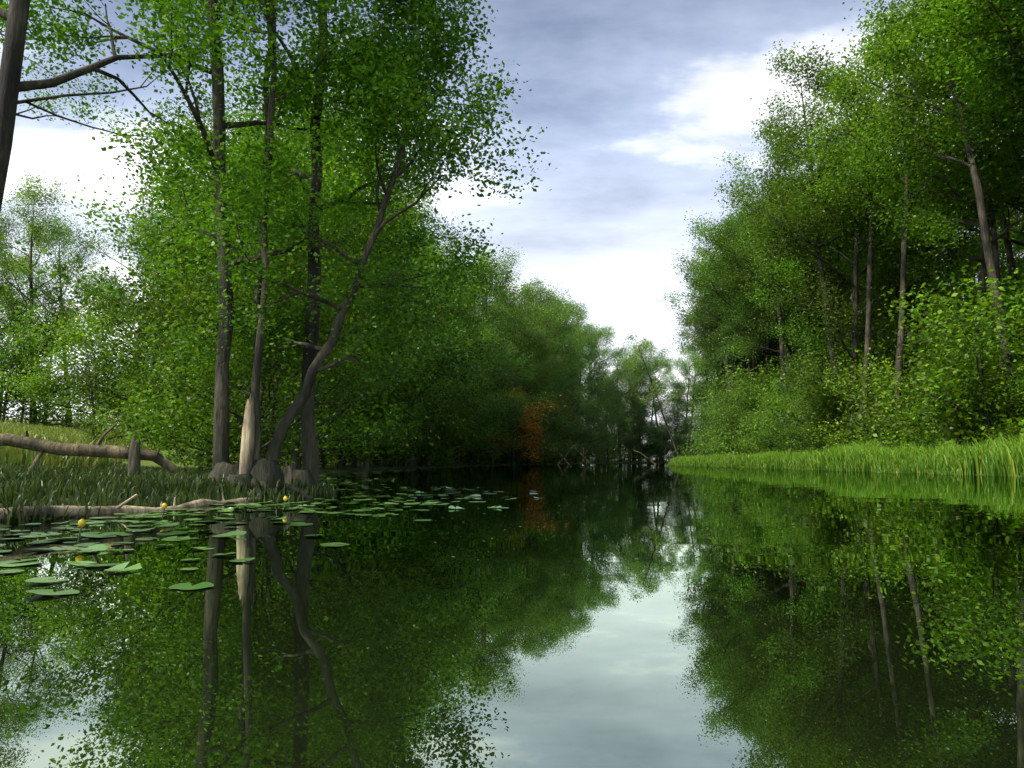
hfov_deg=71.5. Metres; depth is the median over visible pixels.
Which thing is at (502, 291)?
tall tree
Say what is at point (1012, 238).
tall tree
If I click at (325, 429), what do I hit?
tree
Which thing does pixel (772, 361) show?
tall tree
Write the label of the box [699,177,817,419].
tall tree
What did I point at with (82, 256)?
tall tree
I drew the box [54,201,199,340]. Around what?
tall tree
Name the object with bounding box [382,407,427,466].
thick tree
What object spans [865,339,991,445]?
thick tree
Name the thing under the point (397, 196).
tall tree
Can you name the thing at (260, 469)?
stumps
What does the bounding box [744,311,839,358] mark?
tall tree
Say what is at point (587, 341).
tall tree
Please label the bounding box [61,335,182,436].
thick tree
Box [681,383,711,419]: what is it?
tall tree
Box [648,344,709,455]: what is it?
tall tree
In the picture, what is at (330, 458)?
thick tree
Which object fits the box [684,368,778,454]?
bush
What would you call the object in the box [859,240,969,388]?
tall tree
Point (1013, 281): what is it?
thick tree
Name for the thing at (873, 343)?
tall tree
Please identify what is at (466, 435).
thick tree
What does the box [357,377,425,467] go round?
thick tree
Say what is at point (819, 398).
bush
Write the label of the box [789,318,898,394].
tall tree
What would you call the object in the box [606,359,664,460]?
tall tree
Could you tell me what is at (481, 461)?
thick tree
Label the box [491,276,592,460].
tall tree
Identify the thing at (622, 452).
thick tree
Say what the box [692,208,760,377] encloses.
tall tree
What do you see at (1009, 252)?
tall tree
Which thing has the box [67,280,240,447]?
thick tree
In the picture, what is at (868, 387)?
thick tree
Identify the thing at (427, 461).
tree
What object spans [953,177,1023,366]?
tall tree
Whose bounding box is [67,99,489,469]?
tree
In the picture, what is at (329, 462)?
thick tree
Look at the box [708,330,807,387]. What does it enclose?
tall tree
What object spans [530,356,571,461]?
tall tree
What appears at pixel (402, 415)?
bush
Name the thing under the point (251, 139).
tall tree
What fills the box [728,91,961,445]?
tall tree
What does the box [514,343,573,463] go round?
tree
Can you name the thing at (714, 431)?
thick tree
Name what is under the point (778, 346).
tall tree
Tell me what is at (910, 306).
tall tree
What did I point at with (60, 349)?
bush
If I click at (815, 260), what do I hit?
tall tree
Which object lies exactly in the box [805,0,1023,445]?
tall tree
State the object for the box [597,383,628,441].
tall tree
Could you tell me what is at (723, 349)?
tall tree
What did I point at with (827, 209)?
tall tree
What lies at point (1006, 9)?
tall tree
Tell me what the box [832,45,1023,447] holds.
tall tree
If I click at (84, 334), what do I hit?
tree
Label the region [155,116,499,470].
tree
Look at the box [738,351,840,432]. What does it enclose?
thick tree
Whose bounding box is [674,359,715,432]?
tall tree
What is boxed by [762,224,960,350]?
tall tree
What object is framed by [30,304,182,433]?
bush
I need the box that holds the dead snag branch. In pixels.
[554,440,655,464]
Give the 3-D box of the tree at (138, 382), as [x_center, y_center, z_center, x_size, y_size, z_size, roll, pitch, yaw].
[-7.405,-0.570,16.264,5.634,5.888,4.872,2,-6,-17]
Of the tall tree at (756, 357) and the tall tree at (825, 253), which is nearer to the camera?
the tall tree at (825, 253)
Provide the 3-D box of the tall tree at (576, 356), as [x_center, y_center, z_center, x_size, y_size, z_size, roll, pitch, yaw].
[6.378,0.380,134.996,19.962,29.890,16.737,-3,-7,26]
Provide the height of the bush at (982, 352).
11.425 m
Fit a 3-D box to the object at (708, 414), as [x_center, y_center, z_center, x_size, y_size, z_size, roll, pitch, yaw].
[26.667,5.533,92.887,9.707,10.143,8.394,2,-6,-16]
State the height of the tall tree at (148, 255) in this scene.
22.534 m
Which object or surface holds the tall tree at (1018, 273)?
on the ground at (332, 469)
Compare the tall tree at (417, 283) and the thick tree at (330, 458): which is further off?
the tall tree at (417, 283)
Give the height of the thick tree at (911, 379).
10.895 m
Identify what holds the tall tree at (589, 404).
on the ground at (332, 469)
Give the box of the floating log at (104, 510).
[0,492,259,521]
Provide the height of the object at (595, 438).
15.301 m
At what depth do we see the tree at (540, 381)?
101.90 m
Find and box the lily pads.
[0,465,537,594]
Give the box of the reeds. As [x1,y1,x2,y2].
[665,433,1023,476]
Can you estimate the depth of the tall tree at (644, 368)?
177.82 m
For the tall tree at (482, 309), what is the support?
on the ground at (332, 469)
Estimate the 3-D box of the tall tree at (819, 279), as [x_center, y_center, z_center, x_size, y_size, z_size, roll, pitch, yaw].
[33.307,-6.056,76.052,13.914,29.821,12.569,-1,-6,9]
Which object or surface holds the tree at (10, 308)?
on the ground at (332, 469)
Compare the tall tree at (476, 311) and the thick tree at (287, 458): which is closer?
the thick tree at (287, 458)
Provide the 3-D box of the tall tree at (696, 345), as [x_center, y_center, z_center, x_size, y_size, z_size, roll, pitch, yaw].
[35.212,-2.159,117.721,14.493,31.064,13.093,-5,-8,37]
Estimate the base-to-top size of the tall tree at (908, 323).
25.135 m
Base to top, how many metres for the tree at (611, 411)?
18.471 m
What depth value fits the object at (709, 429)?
99.86 m
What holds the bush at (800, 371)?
on the ground at (332, 469)
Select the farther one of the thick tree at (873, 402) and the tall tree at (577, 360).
the tall tree at (577, 360)
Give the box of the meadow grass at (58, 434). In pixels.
[0,420,176,468]
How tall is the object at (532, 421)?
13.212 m
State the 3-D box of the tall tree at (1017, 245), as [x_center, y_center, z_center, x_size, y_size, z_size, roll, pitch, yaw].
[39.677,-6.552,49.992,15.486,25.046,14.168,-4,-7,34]
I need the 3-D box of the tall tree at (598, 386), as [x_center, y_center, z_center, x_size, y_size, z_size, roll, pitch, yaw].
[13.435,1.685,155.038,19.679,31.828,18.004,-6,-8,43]
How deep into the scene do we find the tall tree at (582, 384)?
150.73 m
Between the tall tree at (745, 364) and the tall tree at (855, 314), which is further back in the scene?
the tall tree at (745, 364)
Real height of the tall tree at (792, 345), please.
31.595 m
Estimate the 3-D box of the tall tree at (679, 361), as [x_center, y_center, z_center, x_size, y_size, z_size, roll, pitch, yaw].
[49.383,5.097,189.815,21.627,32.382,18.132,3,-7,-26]
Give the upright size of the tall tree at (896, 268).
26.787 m
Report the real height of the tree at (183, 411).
6.956 m
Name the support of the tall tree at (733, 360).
on the ground at (332, 469)
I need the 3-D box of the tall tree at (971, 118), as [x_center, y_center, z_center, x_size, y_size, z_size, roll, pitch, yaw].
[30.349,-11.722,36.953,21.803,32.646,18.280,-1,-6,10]
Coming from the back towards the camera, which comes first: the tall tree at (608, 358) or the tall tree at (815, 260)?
the tall tree at (608, 358)
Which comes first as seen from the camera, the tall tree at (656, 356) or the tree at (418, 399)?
the tree at (418, 399)
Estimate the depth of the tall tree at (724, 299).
94.67 m
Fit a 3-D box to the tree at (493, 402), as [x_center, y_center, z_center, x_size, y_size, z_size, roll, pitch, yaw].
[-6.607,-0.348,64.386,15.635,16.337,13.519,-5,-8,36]
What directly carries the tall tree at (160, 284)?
on the ground at (332, 469)
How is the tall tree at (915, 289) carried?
on the ground at (332, 469)
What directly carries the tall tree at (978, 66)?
on the ground at (332, 469)
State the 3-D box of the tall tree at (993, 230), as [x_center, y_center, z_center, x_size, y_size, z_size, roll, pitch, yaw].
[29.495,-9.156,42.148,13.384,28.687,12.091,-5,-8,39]
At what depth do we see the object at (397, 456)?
44.84 m
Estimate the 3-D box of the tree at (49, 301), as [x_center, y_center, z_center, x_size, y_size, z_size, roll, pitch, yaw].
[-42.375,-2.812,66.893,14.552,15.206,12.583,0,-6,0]
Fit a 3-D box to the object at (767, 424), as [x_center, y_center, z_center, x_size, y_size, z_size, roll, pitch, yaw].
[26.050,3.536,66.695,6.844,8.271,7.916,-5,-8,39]
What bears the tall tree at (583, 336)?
on the ground at (332, 469)
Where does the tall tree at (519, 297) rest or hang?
on the ground at (332, 469)
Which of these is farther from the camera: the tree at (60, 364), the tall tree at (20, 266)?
the tall tree at (20, 266)
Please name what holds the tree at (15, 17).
on the ground at (332, 469)
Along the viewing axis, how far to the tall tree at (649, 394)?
193.60 m
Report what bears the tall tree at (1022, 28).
on the ground at (332, 469)
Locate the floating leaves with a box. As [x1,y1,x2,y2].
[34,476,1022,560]
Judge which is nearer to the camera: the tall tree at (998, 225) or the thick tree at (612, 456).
the tall tree at (998, 225)
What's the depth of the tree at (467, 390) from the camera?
56.07 m
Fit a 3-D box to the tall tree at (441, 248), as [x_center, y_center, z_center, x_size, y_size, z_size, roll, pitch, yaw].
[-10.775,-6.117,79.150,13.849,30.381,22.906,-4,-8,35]
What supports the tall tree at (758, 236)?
on the ground at (332, 469)
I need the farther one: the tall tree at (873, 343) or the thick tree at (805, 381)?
the tall tree at (873, 343)
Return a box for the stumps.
[128,394,493,499]
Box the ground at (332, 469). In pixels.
[0,419,997,527]
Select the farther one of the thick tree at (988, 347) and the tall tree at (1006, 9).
the thick tree at (988, 347)
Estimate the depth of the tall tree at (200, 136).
48.98 m
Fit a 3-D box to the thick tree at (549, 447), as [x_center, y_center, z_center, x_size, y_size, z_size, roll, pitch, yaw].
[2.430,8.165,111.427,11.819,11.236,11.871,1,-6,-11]
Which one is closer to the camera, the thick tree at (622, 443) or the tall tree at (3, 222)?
the tall tree at (3, 222)
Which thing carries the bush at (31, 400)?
on the ground at (332, 469)
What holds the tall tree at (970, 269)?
on the ground at (332, 469)
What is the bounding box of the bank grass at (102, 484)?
[0,459,339,524]
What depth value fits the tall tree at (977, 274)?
68.90 m
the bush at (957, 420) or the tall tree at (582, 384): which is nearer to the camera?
the bush at (957, 420)
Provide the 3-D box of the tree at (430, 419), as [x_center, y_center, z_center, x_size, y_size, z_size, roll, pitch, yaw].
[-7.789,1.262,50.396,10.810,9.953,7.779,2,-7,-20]
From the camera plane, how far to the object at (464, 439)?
67.40 m
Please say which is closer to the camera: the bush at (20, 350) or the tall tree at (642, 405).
the bush at (20, 350)
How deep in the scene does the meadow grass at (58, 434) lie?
21.70 m
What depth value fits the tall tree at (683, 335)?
114.55 m
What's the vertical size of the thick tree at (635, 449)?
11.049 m
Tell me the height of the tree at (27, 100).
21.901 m
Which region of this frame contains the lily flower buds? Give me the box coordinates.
[78,496,287,540]
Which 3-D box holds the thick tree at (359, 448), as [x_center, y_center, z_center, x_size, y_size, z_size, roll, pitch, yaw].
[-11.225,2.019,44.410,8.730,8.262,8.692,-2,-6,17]
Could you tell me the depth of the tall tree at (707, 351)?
106.42 m
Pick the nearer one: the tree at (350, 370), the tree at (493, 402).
the tree at (350, 370)
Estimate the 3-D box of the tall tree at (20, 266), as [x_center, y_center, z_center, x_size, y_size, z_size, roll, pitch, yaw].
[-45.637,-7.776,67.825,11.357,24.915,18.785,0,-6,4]
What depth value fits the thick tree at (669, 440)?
185.52 m
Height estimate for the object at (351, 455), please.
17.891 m
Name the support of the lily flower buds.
on the water
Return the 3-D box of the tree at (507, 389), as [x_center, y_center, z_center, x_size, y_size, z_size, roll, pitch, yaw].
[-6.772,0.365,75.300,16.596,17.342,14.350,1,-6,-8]
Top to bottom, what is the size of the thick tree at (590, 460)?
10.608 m
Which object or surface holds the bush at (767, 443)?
on the ground at (332, 469)
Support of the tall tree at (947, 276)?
on the ground at (332, 469)
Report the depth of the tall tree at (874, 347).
92.37 m
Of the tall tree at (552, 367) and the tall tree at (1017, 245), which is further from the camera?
the tall tree at (552, 367)
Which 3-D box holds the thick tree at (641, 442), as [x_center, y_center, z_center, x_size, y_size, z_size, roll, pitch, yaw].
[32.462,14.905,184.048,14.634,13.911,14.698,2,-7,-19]
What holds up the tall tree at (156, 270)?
on the ground at (332, 469)
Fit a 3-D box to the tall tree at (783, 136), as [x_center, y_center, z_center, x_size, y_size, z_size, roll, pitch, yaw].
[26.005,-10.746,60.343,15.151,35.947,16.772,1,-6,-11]
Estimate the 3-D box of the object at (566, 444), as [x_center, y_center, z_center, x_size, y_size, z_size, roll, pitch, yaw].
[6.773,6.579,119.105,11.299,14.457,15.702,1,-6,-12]
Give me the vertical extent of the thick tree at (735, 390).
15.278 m
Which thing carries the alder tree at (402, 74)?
on the ground at (332, 469)
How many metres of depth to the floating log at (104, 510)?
7.36 m
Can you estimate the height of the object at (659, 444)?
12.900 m
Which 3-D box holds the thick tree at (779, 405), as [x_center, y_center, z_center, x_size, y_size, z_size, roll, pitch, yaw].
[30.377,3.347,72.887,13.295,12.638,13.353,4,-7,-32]
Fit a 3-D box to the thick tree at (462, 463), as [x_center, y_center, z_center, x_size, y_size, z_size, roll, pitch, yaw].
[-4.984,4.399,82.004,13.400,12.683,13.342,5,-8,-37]
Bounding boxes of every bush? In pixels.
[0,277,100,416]
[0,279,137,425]
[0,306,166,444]
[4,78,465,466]
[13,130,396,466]
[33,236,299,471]
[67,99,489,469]
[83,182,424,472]
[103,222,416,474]
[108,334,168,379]
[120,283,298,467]
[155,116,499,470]
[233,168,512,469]
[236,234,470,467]
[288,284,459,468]
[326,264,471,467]
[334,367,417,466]
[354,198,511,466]
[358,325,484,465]
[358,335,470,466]
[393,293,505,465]
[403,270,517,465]
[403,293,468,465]
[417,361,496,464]
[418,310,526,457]
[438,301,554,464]
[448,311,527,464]
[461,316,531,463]
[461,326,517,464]
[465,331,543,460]
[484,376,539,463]
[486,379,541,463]
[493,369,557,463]
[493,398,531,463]
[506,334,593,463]
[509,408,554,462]
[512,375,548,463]
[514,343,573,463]
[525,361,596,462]
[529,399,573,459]
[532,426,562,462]
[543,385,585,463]
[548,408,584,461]
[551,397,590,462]
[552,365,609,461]
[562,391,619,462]
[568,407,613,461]
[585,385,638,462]
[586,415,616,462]
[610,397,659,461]
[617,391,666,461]
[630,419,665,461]
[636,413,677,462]
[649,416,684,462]
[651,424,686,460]
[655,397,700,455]
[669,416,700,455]
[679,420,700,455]
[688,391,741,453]
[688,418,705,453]
[694,355,801,455]
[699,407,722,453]
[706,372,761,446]
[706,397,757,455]
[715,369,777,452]
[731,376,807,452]
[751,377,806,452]
[765,343,883,452]
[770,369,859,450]
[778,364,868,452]
[786,346,937,450]
[842,278,1023,448]
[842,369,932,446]
[846,259,1023,451]
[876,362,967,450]
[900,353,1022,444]
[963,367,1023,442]
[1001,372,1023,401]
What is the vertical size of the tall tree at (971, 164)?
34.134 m
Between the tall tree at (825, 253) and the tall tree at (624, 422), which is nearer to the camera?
the tall tree at (825, 253)
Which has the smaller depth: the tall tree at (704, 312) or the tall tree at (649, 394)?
the tall tree at (704, 312)
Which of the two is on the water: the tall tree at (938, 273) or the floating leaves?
the floating leaves
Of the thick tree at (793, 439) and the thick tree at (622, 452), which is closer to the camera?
the thick tree at (793, 439)
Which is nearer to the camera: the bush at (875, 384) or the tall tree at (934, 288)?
the bush at (875, 384)
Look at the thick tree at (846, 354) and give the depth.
63.97 m
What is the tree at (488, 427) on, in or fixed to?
on the ground at (332, 469)
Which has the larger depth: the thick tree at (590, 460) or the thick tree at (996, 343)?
the thick tree at (590, 460)
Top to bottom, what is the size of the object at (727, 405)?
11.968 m
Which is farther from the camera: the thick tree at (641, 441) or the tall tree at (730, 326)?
the thick tree at (641, 441)
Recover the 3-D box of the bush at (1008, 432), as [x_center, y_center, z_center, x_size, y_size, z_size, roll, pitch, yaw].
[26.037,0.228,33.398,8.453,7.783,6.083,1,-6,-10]
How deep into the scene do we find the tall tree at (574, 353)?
142.22 m
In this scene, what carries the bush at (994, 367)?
on the ground at (332, 469)
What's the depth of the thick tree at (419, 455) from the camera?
59.71 m
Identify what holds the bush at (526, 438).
on the ground at (332, 469)
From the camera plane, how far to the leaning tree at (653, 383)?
115.85 m
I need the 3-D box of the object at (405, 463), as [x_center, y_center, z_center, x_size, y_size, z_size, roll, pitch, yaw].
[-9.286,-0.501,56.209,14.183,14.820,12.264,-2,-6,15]
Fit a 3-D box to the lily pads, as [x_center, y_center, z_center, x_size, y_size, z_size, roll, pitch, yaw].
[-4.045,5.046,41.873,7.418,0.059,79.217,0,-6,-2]
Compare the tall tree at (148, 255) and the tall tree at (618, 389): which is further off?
the tall tree at (618, 389)
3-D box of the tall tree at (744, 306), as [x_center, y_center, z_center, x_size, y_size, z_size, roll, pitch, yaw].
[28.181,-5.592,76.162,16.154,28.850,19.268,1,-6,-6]
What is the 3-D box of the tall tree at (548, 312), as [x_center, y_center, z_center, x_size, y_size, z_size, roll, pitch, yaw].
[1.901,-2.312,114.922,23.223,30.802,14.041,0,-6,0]
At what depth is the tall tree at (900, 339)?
48.84 m
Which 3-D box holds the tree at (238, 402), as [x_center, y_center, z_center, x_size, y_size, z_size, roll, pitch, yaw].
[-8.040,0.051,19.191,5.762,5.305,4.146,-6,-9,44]
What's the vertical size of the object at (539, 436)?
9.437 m
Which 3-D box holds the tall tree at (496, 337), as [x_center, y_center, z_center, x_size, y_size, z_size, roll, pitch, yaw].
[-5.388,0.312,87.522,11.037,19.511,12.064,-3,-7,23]
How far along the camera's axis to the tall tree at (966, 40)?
33.83 m
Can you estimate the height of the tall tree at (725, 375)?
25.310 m
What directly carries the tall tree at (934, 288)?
on the ground at (332, 469)
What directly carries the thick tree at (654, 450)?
on the ground at (332, 469)
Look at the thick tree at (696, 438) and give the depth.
109.53 m
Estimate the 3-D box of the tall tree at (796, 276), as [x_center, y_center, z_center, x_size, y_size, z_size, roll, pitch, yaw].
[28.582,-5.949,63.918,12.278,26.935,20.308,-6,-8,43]
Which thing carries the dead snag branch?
in the water
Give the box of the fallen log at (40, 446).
[0,422,177,476]
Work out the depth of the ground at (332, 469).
34.35 m
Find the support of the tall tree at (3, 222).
on the ground at (332, 469)
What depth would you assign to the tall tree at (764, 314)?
72.64 m
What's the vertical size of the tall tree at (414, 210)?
25.864 m
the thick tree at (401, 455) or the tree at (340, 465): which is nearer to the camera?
the tree at (340, 465)
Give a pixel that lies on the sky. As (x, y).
(637, 101)
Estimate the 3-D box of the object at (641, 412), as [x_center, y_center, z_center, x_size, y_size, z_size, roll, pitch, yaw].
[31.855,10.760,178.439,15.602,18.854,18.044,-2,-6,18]
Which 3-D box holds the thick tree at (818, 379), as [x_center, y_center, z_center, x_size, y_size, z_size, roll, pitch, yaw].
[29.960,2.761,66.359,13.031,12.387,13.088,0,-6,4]
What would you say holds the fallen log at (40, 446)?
on the ground at (332, 469)
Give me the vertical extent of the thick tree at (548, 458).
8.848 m
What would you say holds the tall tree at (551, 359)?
on the ground at (332, 469)
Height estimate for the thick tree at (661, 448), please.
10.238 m
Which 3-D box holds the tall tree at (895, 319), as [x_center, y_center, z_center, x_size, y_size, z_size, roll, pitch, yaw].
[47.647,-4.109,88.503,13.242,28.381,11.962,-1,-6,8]
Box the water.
[0,463,1023,767]
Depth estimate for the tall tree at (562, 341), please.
129.10 m
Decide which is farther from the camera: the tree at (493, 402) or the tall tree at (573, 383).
the tall tree at (573, 383)
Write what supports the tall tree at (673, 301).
on the ground at (332, 469)
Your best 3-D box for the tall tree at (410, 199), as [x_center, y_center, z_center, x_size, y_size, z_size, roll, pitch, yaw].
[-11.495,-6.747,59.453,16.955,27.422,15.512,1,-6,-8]
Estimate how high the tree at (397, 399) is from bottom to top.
16.129 m
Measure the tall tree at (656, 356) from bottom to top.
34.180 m
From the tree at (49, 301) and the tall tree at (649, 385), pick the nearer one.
the tree at (49, 301)
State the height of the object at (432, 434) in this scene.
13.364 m
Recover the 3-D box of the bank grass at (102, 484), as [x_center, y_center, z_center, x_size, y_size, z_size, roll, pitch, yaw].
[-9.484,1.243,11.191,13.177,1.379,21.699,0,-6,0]
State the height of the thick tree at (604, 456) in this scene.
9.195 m
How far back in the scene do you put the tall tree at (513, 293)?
133.59 m
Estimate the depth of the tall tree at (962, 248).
55.53 m
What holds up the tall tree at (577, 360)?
on the ground at (332, 469)
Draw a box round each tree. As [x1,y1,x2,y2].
[0,0,231,146]
[0,0,301,212]
[0,0,556,493]
[0,170,119,424]
[0,205,72,331]
[0,210,125,427]
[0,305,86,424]
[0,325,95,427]
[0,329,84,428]
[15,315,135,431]
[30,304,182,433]
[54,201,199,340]
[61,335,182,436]
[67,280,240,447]
[70,214,206,429]
[75,226,198,434]
[100,78,302,286]
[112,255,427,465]
[138,8,460,463]
[144,247,206,363]
[165,61,408,294]
[177,115,386,251]
[230,327,368,468]
[234,384,352,467]
[283,388,406,464]
[327,442,371,465]
[343,144,439,281]
[354,147,473,456]
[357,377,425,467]
[371,416,452,464]
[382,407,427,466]
[386,400,450,465]
[399,193,502,330]
[400,245,480,462]
[405,250,477,461]
[413,226,491,348]
[418,378,491,464]
[447,377,521,465]
[456,289,492,324]
[458,262,502,375]
[460,243,552,355]
[462,387,515,465]
[463,260,554,457]
[466,315,517,385]
[481,298,567,462]
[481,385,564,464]
[489,280,546,337]
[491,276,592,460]
[491,294,561,393]
[498,439,529,463]
[503,289,586,386]
[506,279,588,373]
[510,405,564,462]
[519,332,567,406]
[523,296,607,384]
[523,318,594,462]
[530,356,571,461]
[531,424,561,463]
[549,298,593,392]
[551,342,598,407]
[553,321,591,386]
[563,321,601,389]
[565,323,613,456]
[567,327,633,461]
[567,366,594,416]
[567,370,602,436]
[568,320,640,424]
[579,435,603,462]
[581,373,628,423]
[585,346,644,461]
[590,431,613,462]
[591,429,621,462]
[596,354,672,460]
[596,369,640,414]
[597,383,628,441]
[601,430,626,459]
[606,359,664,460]
[608,391,645,441]
[610,435,630,461]
[611,380,668,460]
[611,423,635,461]
[613,353,676,432]
[616,424,664,461]
[617,430,654,462]
[618,417,662,461]
[623,332,681,456]
[623,389,653,458]
[626,335,689,461]
[626,355,687,461]
[641,435,665,461]
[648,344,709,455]
[652,429,674,462]
[656,426,684,461]
[657,382,694,426]
[659,218,734,401]
[662,348,715,455]
[663,285,777,392]
[666,211,807,410]
[673,276,743,386]
[673,280,764,411]
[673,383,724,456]
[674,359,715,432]
[676,258,758,406]
[678,315,750,373]
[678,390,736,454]
[679,226,745,404]
[680,409,712,455]
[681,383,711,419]
[683,113,843,450]
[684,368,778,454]
[687,210,849,361]
[687,369,775,455]
[691,361,792,453]
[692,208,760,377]
[693,187,852,445]
[695,210,785,379]
[696,255,776,379]
[697,314,743,369]
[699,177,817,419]
[703,348,771,405]
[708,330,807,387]
[711,34,892,426]
[715,208,797,373]
[715,217,819,366]
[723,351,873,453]
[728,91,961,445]
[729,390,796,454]
[731,167,861,449]
[737,188,901,420]
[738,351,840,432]
[739,172,812,361]
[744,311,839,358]
[744,354,849,453]
[746,141,882,366]
[755,313,823,379]
[757,80,889,436]
[760,350,881,450]
[761,204,892,341]
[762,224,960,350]
[770,341,903,448]
[773,41,966,444]
[776,360,880,450]
[777,331,914,444]
[787,383,858,451]
[788,0,1009,448]
[788,274,934,395]
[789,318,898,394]
[800,361,905,448]
[802,0,1023,440]
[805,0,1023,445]
[809,265,987,381]
[819,179,991,440]
[823,285,972,367]
[826,126,1023,376]
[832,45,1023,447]
[839,97,1013,383]
[839,373,939,448]
[847,155,1000,398]
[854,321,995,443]
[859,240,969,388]
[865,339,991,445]
[867,0,1023,154]
[867,0,1023,340]
[870,351,949,443]
[875,246,927,341]
[877,0,1023,208]
[880,31,1023,439]
[881,164,1022,379]
[881,215,977,364]
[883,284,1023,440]
[884,0,1023,132]
[887,155,1022,355]
[906,339,1023,448]
[910,0,1023,69]
[924,1,1023,188]
[925,146,1023,306]
[935,328,1022,376]
[938,325,1021,443]
[942,199,1023,355]
[948,154,1023,327]
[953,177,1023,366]
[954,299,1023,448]
[967,249,1023,378]
[972,268,1023,431]
[984,278,1023,436]
[987,214,1023,347]
[996,201,1023,271]
[1012,6,1023,46]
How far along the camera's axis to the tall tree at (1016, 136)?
37.61 m
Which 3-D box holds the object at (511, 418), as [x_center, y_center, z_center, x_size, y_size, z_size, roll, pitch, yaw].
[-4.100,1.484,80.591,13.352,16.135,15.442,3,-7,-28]
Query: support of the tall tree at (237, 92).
on the ground at (332, 469)
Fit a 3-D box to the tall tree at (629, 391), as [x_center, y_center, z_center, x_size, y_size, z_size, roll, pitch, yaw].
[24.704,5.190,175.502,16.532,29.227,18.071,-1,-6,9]
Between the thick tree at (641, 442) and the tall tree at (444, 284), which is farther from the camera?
the thick tree at (641, 442)
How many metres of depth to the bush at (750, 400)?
76.98 m
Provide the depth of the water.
2.36 m
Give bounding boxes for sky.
[0,0,1023,459]
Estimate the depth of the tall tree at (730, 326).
83.46 m
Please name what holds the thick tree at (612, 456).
on the ground at (332, 469)
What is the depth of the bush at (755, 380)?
77.65 m
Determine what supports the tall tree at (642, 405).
on the ground at (332, 469)
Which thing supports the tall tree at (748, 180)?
on the ground at (332, 469)
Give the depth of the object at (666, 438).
180.78 m
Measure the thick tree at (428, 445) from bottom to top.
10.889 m

